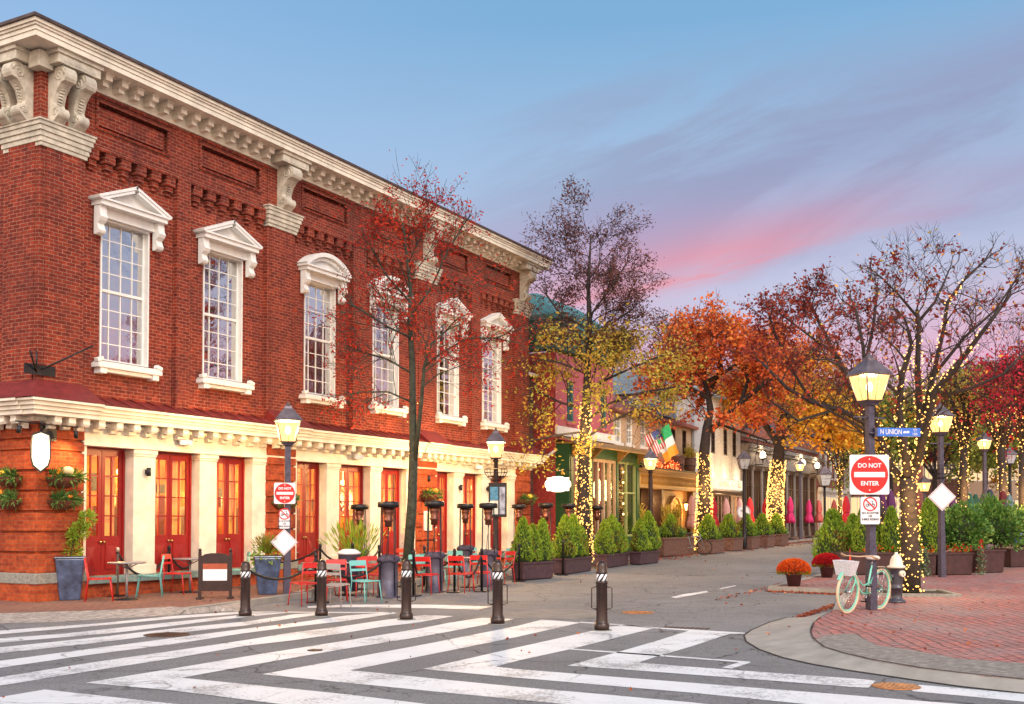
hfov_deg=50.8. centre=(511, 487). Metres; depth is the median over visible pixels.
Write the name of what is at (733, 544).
timber planter
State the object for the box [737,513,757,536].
conical shrub
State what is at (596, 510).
patio heater
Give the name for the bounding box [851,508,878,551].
evergreen shrub
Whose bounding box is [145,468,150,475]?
wall sconce
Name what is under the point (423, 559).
red chair
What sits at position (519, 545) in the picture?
rope post
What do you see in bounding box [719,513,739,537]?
conical shrub
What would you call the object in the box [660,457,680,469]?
balcony plants
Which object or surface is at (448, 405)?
window
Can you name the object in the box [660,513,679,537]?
conical shrub
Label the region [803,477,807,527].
window
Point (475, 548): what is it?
turquoise chair
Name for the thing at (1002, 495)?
closed parasol
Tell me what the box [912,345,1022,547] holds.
street tree
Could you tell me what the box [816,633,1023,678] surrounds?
ramp paving
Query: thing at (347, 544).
potted palm
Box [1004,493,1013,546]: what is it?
closed parasol
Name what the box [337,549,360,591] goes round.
litter bin
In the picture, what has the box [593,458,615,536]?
window
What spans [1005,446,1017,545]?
street lamp
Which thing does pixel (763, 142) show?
sky
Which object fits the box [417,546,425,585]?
rope post
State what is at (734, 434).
window
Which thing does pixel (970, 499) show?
closed parasol
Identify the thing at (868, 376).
street lamp
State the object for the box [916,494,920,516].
closed parasol
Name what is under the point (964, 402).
street tree
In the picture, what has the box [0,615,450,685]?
road marking
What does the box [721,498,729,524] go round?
closed parasol
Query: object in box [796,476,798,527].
window
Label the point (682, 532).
round shrub
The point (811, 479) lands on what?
window
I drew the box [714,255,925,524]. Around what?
lane tree
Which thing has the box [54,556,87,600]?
blue plant pot
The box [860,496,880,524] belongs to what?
no scooter sign
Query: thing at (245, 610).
bollard
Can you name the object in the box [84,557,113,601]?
red chair
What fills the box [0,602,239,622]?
kerb apron
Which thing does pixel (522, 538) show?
evergreen shrub
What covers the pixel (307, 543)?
door
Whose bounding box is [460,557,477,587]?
bistro table
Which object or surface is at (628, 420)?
window
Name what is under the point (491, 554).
patio heater
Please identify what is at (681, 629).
road marking
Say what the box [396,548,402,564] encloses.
red chair
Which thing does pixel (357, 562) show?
turquoise chair
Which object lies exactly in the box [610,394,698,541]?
pub building
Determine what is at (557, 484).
hanging cloud sign
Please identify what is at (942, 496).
blank diamond sign
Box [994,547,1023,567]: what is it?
planter box
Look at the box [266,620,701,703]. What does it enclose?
road marking
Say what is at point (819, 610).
fallen leaves
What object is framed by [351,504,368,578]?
patio heater
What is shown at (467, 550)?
patio heater
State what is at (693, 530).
corn stalks
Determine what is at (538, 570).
planter box
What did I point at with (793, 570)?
chrysanthemum pot
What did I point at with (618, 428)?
window
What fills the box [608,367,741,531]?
white brick shop
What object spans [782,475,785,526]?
window
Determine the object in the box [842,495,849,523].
closed parasol
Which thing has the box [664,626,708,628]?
drain grate
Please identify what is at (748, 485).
window
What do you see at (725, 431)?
window
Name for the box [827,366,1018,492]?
street tree
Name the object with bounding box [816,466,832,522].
street lamp
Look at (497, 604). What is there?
bollard
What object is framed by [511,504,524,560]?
patio heater
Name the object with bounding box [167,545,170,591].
rope post
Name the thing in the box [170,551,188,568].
rope
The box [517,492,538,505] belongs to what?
wall basket
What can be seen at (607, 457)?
pink shop building
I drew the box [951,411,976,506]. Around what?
string lights
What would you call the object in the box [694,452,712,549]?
string lights
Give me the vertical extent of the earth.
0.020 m
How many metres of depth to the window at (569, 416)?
42.50 m
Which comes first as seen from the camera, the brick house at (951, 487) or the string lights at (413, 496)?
the string lights at (413, 496)
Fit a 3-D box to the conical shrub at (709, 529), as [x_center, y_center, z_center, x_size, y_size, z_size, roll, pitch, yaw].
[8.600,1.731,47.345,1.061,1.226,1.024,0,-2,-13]
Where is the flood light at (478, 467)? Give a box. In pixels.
[474,465,482,468]
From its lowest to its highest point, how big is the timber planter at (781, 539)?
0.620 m
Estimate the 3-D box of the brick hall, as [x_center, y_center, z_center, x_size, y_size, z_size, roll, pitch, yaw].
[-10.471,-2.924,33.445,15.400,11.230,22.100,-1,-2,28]
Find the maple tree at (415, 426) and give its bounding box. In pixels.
[293,149,546,584]
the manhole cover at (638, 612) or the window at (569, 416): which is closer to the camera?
the manhole cover at (638, 612)
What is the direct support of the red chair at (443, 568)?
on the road
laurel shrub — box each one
[934,500,995,551]
[975,498,1023,551]
[977,492,1006,518]
[1009,504,1023,545]
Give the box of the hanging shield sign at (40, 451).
[30,423,50,472]
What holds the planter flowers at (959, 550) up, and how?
in the planter box at (958, 563)
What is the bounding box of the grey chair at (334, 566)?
[326,564,351,608]
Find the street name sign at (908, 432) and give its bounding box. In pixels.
[867,428,920,436]
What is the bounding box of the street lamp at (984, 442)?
[975,432,992,548]
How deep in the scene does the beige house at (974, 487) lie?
115.70 m
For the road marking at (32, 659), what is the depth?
14.85 m
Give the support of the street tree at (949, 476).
on the plaza
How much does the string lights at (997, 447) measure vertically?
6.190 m
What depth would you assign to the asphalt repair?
19.22 m
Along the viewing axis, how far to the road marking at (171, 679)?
11.35 m
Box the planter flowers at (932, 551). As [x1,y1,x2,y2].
[921,541,934,552]
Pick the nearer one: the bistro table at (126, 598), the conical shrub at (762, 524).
the bistro table at (126, 598)
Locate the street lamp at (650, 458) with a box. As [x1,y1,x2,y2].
[643,448,657,516]
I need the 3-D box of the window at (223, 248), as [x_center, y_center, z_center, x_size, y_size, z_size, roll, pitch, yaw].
[-6.814,-4.295,25.650,0.545,4.067,1.989,-1,-2,28]
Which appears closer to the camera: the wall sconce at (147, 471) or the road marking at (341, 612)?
the road marking at (341, 612)
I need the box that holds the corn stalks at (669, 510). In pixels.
[660,503,673,524]
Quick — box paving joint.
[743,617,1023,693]
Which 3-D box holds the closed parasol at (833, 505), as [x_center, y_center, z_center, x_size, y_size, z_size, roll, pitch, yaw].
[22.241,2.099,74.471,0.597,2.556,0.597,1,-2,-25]
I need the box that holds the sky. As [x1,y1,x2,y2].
[0,0,1023,399]
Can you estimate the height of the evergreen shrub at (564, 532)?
1.382 m
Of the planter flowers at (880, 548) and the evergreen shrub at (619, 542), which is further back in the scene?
the evergreen shrub at (619, 542)
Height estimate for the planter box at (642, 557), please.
0.460 m
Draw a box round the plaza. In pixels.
[778,544,1023,678]
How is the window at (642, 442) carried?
in the pub building at (672, 486)
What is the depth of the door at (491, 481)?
37.29 m
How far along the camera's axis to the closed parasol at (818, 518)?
72.08 m
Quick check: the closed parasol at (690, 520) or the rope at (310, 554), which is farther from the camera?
the closed parasol at (690, 520)
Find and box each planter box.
[509,561,555,580]
[551,556,593,574]
[593,552,629,567]
[628,550,659,564]
[831,552,894,574]
[920,552,937,575]
[935,552,974,574]
[961,549,1006,572]
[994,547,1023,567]
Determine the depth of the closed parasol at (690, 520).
49.92 m
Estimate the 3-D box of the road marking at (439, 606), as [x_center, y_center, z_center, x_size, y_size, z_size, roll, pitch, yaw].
[-2.193,2.319,20.983,3.572,0.001,1.057,0,-2,7]
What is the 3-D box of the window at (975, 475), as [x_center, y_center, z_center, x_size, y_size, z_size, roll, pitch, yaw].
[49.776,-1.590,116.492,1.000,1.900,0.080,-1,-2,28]
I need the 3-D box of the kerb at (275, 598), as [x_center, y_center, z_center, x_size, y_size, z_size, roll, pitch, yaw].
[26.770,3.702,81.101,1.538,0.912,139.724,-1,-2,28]
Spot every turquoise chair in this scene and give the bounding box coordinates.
[135,555,164,597]
[232,551,250,570]
[349,560,382,603]
[408,554,424,573]
[419,553,446,587]
[443,551,462,582]
[473,547,479,574]
[503,548,513,579]
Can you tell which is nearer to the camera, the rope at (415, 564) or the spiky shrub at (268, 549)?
the spiky shrub at (268, 549)
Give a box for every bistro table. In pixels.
[107,561,146,600]
[172,558,197,592]
[335,562,354,595]
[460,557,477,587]
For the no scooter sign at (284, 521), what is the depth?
23.01 m
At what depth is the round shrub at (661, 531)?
46.67 m
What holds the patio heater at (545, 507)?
on the road
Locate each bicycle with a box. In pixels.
[684,532,711,554]
[833,553,891,612]
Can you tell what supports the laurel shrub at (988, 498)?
on the plaza
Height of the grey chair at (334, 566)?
0.857 m
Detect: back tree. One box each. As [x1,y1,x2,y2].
[616,332,731,392]
[642,301,736,385]
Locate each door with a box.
[85,446,124,575]
[155,452,191,571]
[216,456,244,567]
[296,462,318,563]
[339,465,362,549]
[381,468,398,554]
[437,472,446,552]
[463,474,475,552]
[490,477,500,550]
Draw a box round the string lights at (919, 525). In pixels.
[875,279,987,591]
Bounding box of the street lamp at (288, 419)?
[274,401,302,593]
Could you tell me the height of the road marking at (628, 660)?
0.001 m
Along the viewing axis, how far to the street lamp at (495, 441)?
30.81 m
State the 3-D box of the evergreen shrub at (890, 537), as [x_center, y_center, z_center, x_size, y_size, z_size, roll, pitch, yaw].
[11.076,1.234,31.507,0.779,1.427,0.798,1,-2,-29]
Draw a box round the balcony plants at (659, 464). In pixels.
[642,456,664,468]
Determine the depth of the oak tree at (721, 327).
47.84 m
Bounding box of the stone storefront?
[685,367,824,536]
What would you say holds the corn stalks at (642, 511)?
on the pavement
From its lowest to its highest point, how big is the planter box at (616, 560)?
0.460 m
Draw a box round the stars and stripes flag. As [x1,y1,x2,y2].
[632,429,665,453]
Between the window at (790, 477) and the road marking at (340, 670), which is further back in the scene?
the window at (790, 477)
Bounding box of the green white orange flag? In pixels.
[648,423,678,461]
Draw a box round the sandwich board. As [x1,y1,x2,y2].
[196,548,233,599]
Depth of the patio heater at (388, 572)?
23.31 m
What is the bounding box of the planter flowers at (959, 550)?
[946,542,972,551]
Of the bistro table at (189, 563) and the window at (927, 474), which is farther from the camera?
the window at (927, 474)
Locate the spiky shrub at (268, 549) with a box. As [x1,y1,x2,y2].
[249,533,283,569]
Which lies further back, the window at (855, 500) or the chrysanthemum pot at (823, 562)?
the window at (855, 500)
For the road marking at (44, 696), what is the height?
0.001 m
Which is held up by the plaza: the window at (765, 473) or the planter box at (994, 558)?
the planter box at (994, 558)
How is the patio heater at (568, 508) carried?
on the road
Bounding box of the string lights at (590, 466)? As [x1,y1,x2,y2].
[574,402,593,561]
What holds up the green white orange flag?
attached to the pub building at (672, 486)
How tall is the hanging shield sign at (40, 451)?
0.940 m
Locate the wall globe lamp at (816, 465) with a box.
[811,462,819,473]
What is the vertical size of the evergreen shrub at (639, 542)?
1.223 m
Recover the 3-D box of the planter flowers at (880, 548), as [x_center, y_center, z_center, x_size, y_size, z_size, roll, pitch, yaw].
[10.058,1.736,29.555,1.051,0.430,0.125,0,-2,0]
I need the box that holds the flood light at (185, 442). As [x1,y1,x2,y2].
[179,439,193,445]
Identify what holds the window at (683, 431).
in the pub building at (672, 486)
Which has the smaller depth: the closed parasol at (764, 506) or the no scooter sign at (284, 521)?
the no scooter sign at (284, 521)
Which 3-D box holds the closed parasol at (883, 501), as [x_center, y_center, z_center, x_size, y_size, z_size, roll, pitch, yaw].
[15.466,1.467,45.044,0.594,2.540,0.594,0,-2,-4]
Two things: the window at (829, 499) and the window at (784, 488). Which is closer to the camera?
the window at (784, 488)
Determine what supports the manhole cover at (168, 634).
on the road
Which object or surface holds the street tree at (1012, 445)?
on the plaza
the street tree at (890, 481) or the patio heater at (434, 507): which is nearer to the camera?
the patio heater at (434, 507)
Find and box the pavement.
[0,535,817,612]
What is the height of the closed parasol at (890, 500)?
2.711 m
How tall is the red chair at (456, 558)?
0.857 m
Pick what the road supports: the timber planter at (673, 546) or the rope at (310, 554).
the timber planter at (673, 546)
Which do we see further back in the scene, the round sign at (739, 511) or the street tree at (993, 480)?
the street tree at (993, 480)
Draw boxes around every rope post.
[107,547,124,596]
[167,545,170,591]
[306,552,317,602]
[311,543,321,585]
[411,550,421,596]
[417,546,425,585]
[446,548,461,592]
[474,548,489,591]
[512,544,525,581]
[557,541,568,575]
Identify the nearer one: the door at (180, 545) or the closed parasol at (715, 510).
the door at (180, 545)
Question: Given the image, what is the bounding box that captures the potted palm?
[318,516,385,579]
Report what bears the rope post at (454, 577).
on the road
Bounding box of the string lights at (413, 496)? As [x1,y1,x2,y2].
[400,403,418,572]
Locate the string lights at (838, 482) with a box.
[828,453,849,511]
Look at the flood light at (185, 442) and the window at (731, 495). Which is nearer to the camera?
the flood light at (185, 442)
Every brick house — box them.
[852,443,922,519]
[923,443,959,508]
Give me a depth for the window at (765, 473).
67.55 m
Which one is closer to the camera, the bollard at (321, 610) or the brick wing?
the bollard at (321, 610)
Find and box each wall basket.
[0,465,22,487]
[0,488,22,511]
[45,465,89,488]
[47,488,84,510]
[271,493,301,510]
[420,487,444,500]
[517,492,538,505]
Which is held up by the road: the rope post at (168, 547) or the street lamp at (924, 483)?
the street lamp at (924, 483)
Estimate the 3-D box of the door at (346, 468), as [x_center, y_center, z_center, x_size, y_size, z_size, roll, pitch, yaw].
[-4.601,0.722,30.065,0.159,2.700,1.390,-1,-2,28]
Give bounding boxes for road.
[0,540,1023,703]
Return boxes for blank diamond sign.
[271,529,296,554]
[928,483,955,510]
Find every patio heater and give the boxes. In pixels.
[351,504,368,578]
[376,501,399,597]
[423,501,445,592]
[457,503,473,577]
[478,503,498,586]
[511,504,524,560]
[538,503,553,571]
[562,503,575,517]
[590,506,602,558]
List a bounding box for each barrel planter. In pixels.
[671,456,684,469]
[684,458,695,471]
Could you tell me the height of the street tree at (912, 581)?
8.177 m
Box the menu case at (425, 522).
[423,511,431,530]
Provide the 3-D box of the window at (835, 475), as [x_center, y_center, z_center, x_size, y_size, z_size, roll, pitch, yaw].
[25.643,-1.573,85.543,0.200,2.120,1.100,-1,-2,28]
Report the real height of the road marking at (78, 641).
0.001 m
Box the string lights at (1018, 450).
[1009,407,1023,546]
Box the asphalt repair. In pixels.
[461,609,609,619]
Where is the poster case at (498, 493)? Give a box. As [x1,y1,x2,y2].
[489,483,506,516]
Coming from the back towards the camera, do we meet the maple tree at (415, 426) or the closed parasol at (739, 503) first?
the closed parasol at (739, 503)
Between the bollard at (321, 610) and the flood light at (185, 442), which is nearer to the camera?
the bollard at (321, 610)
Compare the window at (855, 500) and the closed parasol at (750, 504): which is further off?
the window at (855, 500)
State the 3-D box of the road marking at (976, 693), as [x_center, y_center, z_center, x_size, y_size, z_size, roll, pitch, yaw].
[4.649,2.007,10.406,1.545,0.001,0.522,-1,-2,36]
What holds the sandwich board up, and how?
on the pavement
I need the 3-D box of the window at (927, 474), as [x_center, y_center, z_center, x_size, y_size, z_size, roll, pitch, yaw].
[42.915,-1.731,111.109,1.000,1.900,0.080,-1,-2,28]
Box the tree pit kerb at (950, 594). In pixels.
[862,588,961,596]
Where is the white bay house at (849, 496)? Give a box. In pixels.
[816,408,856,524]
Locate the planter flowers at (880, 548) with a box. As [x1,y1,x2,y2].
[861,544,897,551]
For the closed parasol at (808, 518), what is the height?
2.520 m
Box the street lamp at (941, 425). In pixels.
[927,402,954,576]
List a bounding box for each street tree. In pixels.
[775,222,1023,592]
[804,407,880,516]
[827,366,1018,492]
[828,375,906,410]
[835,393,953,493]
[889,353,1020,506]
[902,357,1018,492]
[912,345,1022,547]
[923,440,979,471]
[925,420,1018,503]
[945,358,1021,468]
[957,335,1023,546]
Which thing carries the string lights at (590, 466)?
attached to the oak tree at (616, 344)
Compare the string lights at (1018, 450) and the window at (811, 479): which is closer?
the string lights at (1018, 450)
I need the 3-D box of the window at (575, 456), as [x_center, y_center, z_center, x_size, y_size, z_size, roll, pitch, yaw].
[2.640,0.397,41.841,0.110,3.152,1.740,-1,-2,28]
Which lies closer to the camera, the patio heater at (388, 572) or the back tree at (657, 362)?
the patio heater at (388, 572)
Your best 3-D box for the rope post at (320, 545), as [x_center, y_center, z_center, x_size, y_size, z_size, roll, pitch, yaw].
[-4.596,1.855,25.833,0.300,1.025,0.340,0,-2,11]
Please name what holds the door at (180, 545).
in the brick hall
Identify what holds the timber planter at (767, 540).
on the road
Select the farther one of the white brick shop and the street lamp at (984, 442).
the white brick shop
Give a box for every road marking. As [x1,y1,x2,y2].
[0,611,265,633]
[0,612,286,642]
[0,612,393,667]
[0,613,314,652]
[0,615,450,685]
[0,689,171,703]
[86,618,511,703]
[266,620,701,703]
[288,612,390,612]
[308,605,491,609]
[424,625,952,703]
[567,630,874,687]
[570,648,749,662]
[580,622,744,633]
[673,591,707,597]
[723,662,747,667]
[912,685,1023,701]
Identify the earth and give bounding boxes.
[879,591,945,593]
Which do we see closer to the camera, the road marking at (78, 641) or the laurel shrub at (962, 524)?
the road marking at (78, 641)
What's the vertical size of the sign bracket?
0.340 m
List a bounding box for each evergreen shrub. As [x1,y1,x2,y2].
[510,516,536,561]
[530,524,542,561]
[536,518,557,560]
[551,514,577,557]
[568,513,587,556]
[580,525,589,556]
[593,518,618,554]
[607,514,627,552]
[618,522,629,552]
[629,518,651,551]
[641,510,661,550]
[811,508,851,557]
[846,513,856,551]
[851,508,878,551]
[876,519,881,551]
[879,505,900,552]
[918,497,937,551]
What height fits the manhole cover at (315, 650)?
0.014 m
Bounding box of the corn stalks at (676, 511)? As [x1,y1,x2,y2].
[671,503,682,526]
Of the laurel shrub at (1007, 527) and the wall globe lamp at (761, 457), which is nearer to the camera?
the laurel shrub at (1007, 527)
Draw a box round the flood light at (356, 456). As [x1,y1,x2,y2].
[353,454,363,459]
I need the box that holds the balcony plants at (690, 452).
[682,443,696,457]
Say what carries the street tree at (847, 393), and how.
on the pavement
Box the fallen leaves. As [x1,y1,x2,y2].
[2,540,1013,702]
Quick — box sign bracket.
[15,420,77,440]
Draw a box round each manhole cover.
[143,632,189,636]
[307,649,322,650]
[621,611,653,613]
[871,682,920,689]
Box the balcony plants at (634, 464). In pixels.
[623,454,644,466]
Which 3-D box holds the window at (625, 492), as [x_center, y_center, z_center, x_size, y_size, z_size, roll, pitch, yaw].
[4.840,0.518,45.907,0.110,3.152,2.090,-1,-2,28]
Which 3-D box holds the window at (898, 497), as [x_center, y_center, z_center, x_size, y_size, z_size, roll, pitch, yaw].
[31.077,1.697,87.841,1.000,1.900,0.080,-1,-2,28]
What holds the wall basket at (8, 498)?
attached to the brick hall
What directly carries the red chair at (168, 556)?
on the pavement
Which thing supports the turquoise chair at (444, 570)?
on the road
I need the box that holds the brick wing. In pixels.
[529,372,556,525]
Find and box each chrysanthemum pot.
[776,558,810,585]
[811,552,840,577]
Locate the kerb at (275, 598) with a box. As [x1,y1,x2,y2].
[182,538,817,609]
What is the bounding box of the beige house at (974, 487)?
[968,453,1018,508]
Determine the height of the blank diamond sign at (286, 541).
0.570 m
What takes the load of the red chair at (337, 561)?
on the road
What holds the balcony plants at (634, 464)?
on the pub building at (672, 486)
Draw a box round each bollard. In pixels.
[236,561,253,616]
[313,560,329,616]
[397,559,415,620]
[488,560,507,624]
[591,561,612,630]
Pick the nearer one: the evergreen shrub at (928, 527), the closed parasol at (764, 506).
the evergreen shrub at (928, 527)
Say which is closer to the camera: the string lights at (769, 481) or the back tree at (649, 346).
the string lights at (769, 481)
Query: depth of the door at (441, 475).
34.53 m
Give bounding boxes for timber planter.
[658,537,694,556]
[697,539,725,553]
[723,537,743,550]
[743,536,760,549]
[759,535,775,546]
[772,534,788,545]
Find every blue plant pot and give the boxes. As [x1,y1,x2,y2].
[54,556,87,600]
[253,555,281,594]
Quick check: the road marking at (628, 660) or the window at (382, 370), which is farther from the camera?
the window at (382, 370)
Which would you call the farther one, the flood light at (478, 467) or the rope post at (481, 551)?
the flood light at (478, 467)
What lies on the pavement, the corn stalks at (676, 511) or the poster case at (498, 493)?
the corn stalks at (676, 511)
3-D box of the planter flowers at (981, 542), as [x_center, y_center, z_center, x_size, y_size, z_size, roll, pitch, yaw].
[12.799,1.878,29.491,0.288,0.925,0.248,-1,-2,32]
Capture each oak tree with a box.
[499,175,710,555]
[625,290,819,549]
[716,314,889,521]
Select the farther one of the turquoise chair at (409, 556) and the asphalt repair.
the turquoise chair at (409, 556)
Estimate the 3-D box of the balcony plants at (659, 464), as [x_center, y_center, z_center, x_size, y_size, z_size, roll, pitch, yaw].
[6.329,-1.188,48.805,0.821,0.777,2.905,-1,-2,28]
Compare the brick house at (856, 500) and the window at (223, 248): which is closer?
the window at (223, 248)
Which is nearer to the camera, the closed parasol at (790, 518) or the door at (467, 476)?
the door at (467, 476)
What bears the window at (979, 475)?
in the beige house at (974, 487)
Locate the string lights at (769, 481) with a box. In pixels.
[766,460,785,522]
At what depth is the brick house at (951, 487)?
110.21 m
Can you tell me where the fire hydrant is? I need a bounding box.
[887,552,905,602]
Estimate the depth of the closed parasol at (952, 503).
44.61 m
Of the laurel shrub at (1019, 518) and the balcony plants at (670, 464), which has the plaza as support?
the laurel shrub at (1019, 518)
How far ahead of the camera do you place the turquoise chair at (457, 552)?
28.29 m
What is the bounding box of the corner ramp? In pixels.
[745,612,1023,692]
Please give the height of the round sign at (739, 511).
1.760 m
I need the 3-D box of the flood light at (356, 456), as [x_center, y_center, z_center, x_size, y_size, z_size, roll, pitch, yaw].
[-4.239,-0.835,29.841,0.222,0.135,0.400,-1,-2,28]
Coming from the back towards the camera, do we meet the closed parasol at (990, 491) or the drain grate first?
the closed parasol at (990, 491)
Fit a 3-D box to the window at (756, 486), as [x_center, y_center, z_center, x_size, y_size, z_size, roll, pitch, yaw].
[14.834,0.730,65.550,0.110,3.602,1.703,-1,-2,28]
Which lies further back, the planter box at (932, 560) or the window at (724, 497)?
the window at (724, 497)
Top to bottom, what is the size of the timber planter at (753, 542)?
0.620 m
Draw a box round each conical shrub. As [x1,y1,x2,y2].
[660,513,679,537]
[698,513,720,539]
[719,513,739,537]
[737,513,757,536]
[754,513,773,534]
[770,512,785,533]
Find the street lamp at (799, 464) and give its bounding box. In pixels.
[795,459,804,538]
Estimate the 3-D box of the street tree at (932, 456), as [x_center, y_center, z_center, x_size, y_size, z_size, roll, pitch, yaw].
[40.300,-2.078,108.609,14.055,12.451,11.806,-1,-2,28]
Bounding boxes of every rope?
[116,550,170,574]
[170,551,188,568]
[250,560,317,580]
[281,548,321,562]
[314,554,389,577]
[321,547,353,558]
[412,550,425,576]
[456,552,482,577]
[485,547,519,572]
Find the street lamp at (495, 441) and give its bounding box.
[484,428,507,559]
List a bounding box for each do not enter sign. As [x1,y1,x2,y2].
[274,483,295,503]
[849,455,888,494]
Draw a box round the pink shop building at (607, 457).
[529,293,646,556]
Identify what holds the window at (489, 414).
in the brick hall
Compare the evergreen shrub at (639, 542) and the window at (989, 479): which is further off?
the window at (989, 479)
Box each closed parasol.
[685,495,696,535]
[710,496,719,526]
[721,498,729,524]
[735,498,741,524]
[747,497,754,522]
[762,498,768,518]
[785,496,795,539]
[804,499,813,537]
[814,500,822,536]
[830,500,836,516]
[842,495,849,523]
[879,494,887,524]
[886,489,895,508]
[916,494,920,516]
[947,499,958,551]
[968,492,974,506]
[971,493,979,548]
[987,488,993,548]
[998,489,1006,546]
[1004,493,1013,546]
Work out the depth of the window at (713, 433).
58.39 m
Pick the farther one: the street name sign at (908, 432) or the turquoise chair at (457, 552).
the turquoise chair at (457, 552)
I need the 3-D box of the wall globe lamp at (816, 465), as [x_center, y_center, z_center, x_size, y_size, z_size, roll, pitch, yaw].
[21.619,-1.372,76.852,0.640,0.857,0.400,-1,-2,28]
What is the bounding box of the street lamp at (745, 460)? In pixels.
[736,449,750,547]
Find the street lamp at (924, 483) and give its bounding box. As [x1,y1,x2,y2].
[917,475,931,500]
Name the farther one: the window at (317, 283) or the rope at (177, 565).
the window at (317, 283)
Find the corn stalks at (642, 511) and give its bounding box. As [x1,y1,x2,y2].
[639,503,647,519]
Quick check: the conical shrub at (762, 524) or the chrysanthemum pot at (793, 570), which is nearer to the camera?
the chrysanthemum pot at (793, 570)
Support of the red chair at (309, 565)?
on the road
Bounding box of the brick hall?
[0,11,552,601]
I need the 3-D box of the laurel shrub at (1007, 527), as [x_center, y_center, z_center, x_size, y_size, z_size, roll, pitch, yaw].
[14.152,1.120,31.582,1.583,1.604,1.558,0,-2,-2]
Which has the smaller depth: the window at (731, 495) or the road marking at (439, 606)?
the road marking at (439, 606)
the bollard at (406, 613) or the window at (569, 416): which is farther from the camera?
the window at (569, 416)
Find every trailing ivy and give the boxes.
[920,548,931,576]
[975,546,986,574]
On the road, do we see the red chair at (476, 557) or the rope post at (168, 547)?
the red chair at (476, 557)
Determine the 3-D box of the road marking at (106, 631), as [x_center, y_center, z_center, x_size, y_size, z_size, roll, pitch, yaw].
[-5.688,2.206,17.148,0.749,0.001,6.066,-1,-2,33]
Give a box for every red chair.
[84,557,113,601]
[161,554,193,594]
[287,562,316,606]
[305,557,335,594]
[326,559,347,601]
[338,557,368,597]
[361,556,377,594]
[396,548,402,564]
[415,557,439,594]
[429,551,449,582]
[447,556,474,592]
[469,555,491,591]
[477,551,501,583]
[503,551,515,583]
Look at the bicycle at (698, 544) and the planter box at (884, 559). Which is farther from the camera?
the bicycle at (698, 544)
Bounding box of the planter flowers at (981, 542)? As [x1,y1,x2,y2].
[976,539,985,570]
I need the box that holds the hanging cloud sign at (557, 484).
[544,469,571,491]
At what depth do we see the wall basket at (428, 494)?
32.83 m
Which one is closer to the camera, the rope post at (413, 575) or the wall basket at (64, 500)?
the wall basket at (64, 500)
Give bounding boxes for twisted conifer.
[61,509,97,555]
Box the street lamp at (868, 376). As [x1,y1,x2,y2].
[846,352,892,609]
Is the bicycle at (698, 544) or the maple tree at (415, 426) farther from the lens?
the bicycle at (698, 544)
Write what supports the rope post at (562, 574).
on the road
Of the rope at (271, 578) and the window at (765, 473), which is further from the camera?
the window at (765, 473)
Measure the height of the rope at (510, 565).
0.625 m
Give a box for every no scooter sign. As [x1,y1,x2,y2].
[277,508,290,528]
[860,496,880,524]
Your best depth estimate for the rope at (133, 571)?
22.92 m
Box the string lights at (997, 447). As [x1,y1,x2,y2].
[983,416,1016,491]
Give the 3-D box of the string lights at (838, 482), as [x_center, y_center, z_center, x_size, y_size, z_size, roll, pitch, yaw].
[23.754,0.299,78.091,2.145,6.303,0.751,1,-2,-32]
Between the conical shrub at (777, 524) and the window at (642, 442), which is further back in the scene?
the conical shrub at (777, 524)
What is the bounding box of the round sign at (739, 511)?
[737,505,749,517]
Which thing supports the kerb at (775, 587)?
on the road
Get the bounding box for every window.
[88,186,172,381]
[193,220,262,394]
[297,253,351,408]
[367,276,413,417]
[435,298,472,426]
[480,313,513,432]
[566,374,577,425]
[574,456,589,510]
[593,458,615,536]
[600,383,610,431]
[615,414,623,445]
[619,462,635,535]
[626,416,634,447]
[640,419,648,449]
[671,428,674,440]
[682,430,685,455]
[711,431,714,453]
[711,494,730,530]
[723,428,726,455]
[731,495,741,526]
[733,432,735,456]
[745,468,750,501]
[754,469,760,519]
[763,471,768,502]
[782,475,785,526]
[788,474,793,527]
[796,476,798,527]
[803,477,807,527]
[810,478,814,526]
[821,495,843,524]
[834,454,836,480]
[850,497,852,513]
[852,497,859,515]
[894,496,899,519]
[923,461,933,479]
[969,467,977,480]
[978,470,981,480]
[988,468,995,480]
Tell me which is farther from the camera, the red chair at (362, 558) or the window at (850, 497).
the window at (850, 497)
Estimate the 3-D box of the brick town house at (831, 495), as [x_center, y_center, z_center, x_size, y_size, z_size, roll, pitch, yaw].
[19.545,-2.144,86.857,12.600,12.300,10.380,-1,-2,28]
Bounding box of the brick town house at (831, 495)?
[815,423,846,534]
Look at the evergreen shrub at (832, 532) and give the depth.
30.78 m
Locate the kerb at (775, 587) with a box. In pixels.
[768,555,900,609]
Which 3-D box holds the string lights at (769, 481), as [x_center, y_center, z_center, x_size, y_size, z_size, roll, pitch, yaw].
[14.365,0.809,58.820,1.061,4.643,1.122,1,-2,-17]
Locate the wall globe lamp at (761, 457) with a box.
[756,451,764,464]
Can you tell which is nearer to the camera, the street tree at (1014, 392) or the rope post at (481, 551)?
the rope post at (481, 551)
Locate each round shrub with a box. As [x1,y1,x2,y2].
[656,526,666,537]
[676,526,686,536]
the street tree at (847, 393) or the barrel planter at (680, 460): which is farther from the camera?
the street tree at (847, 393)
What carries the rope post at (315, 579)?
on the road
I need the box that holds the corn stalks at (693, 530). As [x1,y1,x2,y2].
[690,503,697,538]
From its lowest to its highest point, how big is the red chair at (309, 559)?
0.857 m
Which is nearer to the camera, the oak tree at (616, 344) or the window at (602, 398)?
the oak tree at (616, 344)

